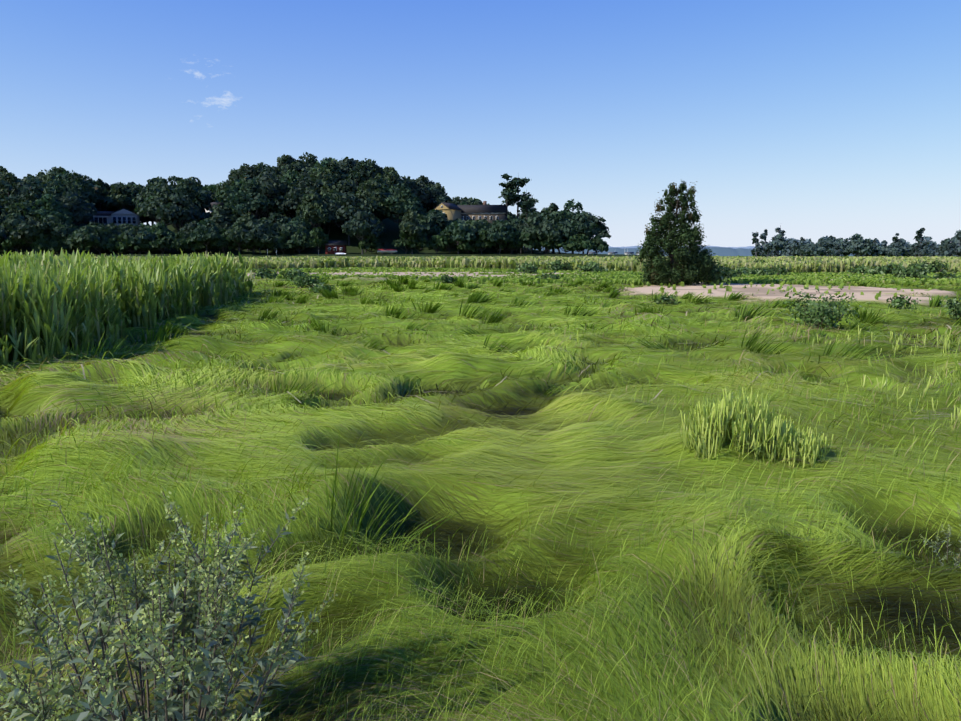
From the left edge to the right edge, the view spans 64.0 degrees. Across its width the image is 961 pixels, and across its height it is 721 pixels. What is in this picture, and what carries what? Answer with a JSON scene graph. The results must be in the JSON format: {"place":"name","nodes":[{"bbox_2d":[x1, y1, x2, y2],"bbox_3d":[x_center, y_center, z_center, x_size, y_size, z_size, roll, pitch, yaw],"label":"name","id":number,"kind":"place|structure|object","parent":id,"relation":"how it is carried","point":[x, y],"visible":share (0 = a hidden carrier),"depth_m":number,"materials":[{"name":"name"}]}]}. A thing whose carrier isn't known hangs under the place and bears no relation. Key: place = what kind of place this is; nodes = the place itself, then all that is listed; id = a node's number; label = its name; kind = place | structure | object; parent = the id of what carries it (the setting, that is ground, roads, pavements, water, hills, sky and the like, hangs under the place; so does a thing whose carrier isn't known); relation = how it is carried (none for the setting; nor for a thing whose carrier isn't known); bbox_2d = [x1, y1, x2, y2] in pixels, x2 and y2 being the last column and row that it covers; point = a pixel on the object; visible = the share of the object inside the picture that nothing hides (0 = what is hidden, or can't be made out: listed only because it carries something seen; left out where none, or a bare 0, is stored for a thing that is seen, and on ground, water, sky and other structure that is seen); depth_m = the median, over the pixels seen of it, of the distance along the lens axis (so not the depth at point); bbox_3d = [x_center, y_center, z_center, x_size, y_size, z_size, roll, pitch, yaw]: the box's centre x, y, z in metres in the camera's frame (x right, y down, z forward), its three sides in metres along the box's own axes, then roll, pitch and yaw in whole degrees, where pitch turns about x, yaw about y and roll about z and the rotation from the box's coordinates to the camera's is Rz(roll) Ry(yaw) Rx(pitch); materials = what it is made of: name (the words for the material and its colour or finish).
{"place":"outdoors","nodes":[
{"label":"outdoors","id":0,"kind":"place"},
{"bbox_2d":[0,212,645,257],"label":"hill","id":1,"kind":"structure","parent":0,"point":[392,228],"depth_m":246.98,"materials":[{"name":"green plant"}]},
{"bbox_2d":[89,201,507,225],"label":"houses","id":2,"kind":"structure","parent":1,"relation":"on","point":[485,211],"depth_m":289.85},
{"bbox_2d":[0,152,610,253],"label":"hill trees","id":3,"kind":"object","parent":1,"relation":"on","point":[63,191],"visible":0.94,"depth_m":249.18,"materials":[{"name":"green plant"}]},
{"bbox_2d":[324,241,346,253],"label":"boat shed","id":4,"kind":"object","parent":1,"relation":"on","point":[332,247],"visible":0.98,"depth_m":236.58,"materials":[{"name":"red wood"}]},
{"bbox_2d":[377,249,396,253],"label":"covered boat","id":5,"kind":"object","parent":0,"point":[391,251],"visible":0.96,"depth_m":234.35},
{"bbox_2d":[0,256,960,720],"bbox_3d":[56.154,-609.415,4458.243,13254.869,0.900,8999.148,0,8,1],"label":"ground","id":6,"kind":"structure","parent":0,"point":[464,372],"depth_m":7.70,"materials":[{"name":"green plant"}]},
{"bbox_2d":[0,248,254,366],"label":"tall reeds","id":7,"kind":"object","parent":6,"relation":"on","point":[50,305],"visible":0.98,"depth_m":14.91,"materials":[{"name":"green plant"}]},
{"bbox_2d":[0,274,960,720],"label":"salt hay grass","id":8,"kind":"structure","parent":6,"relation":"on","point":[720,560],"depth_m":4.43,"materials":[{"name":"green plant"}]},
{"bbox_2d":[0,275,960,561],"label":"grass tufts","id":9,"kind":"object","parent":6,"relation":"on","point":[478,297],"depth_m":18.90,"materials":[{"name":"green plant"}]},
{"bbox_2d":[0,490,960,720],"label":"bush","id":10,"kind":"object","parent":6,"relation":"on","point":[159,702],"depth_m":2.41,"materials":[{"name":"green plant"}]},
{"bbox_2d":[1,255,960,272],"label":"reeds","id":11,"kind":"object","parent":6,"relation":"on","point":[802,264],"visible":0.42,"depth_m":83.81,"materials":[{"name":"green plant"}]},
{"bbox_2d":[239,266,960,299],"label":"short grass plants","id":12,"kind":"object","parent":6,"relation":"on","point":[781,280],"depth_m":49.70,"materials":[{"name":"green plant"}]},
{"bbox_2d":[249,258,960,329],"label":"shrubs","id":13,"kind":"object","parent":6,"relation":"on","point":[924,268],"visible":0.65,"depth_m":41.18,"materials":[{"name":"green plant"}]},
{"bbox_2d":[253,262,960,328],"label":"marsh elder shrub stems","id":14,"kind":"object","parent":6,"relation":"on","point":[715,283],"visible":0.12,"depth_m":41.08,"materials":[{"name":"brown wood"}]},
{"bbox_2d":[588,250,639,254],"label":"marina","id":15,"kind":"object","parent":6,"relation":"on","point":[627,252],"visible":0.46,"depth_m":1023.50,"materials":[{"name":"white"}]},
{"bbox_2d":[634,181,717,285],"bbox_3d":[10.399,-6.226,40.801,4.310,6.582,3.910,0,8,1],"label":"cedar tree","id":16,"kind":"object","parent":6,"relation":"on","point":[656,270],"depth_m":40.21,"materials":[{"name":"green plant"}]},
{"bbox_2d":[679,325,960,469],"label":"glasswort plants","id":17,"kind":"object","parent":6,"relation":"on","point":[723,417],"visible":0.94,"depth_m":5.59,"materials":[{"name":"green plant"}]},
{"bbox_2d":[751,225,960,256],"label":"treeline","id":18,"kind":"object","parent":6,"relation":"on","point":[831,245],"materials":[{"name":"green plant"}]},
{"bbox_2d":[0,0,960,246],"label":"sky","id":19,"kind":"structure","parent":0,"point":[813,119],"materials":[{"name":"blue"}]},
{"bbox_2d":[533,246,955,255],"bbox_3d":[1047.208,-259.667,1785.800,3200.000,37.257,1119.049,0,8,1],"label":"hills","id":20,"kind":"structure","parent":0,"point":[731,251],"depth_m":1291.59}
]}

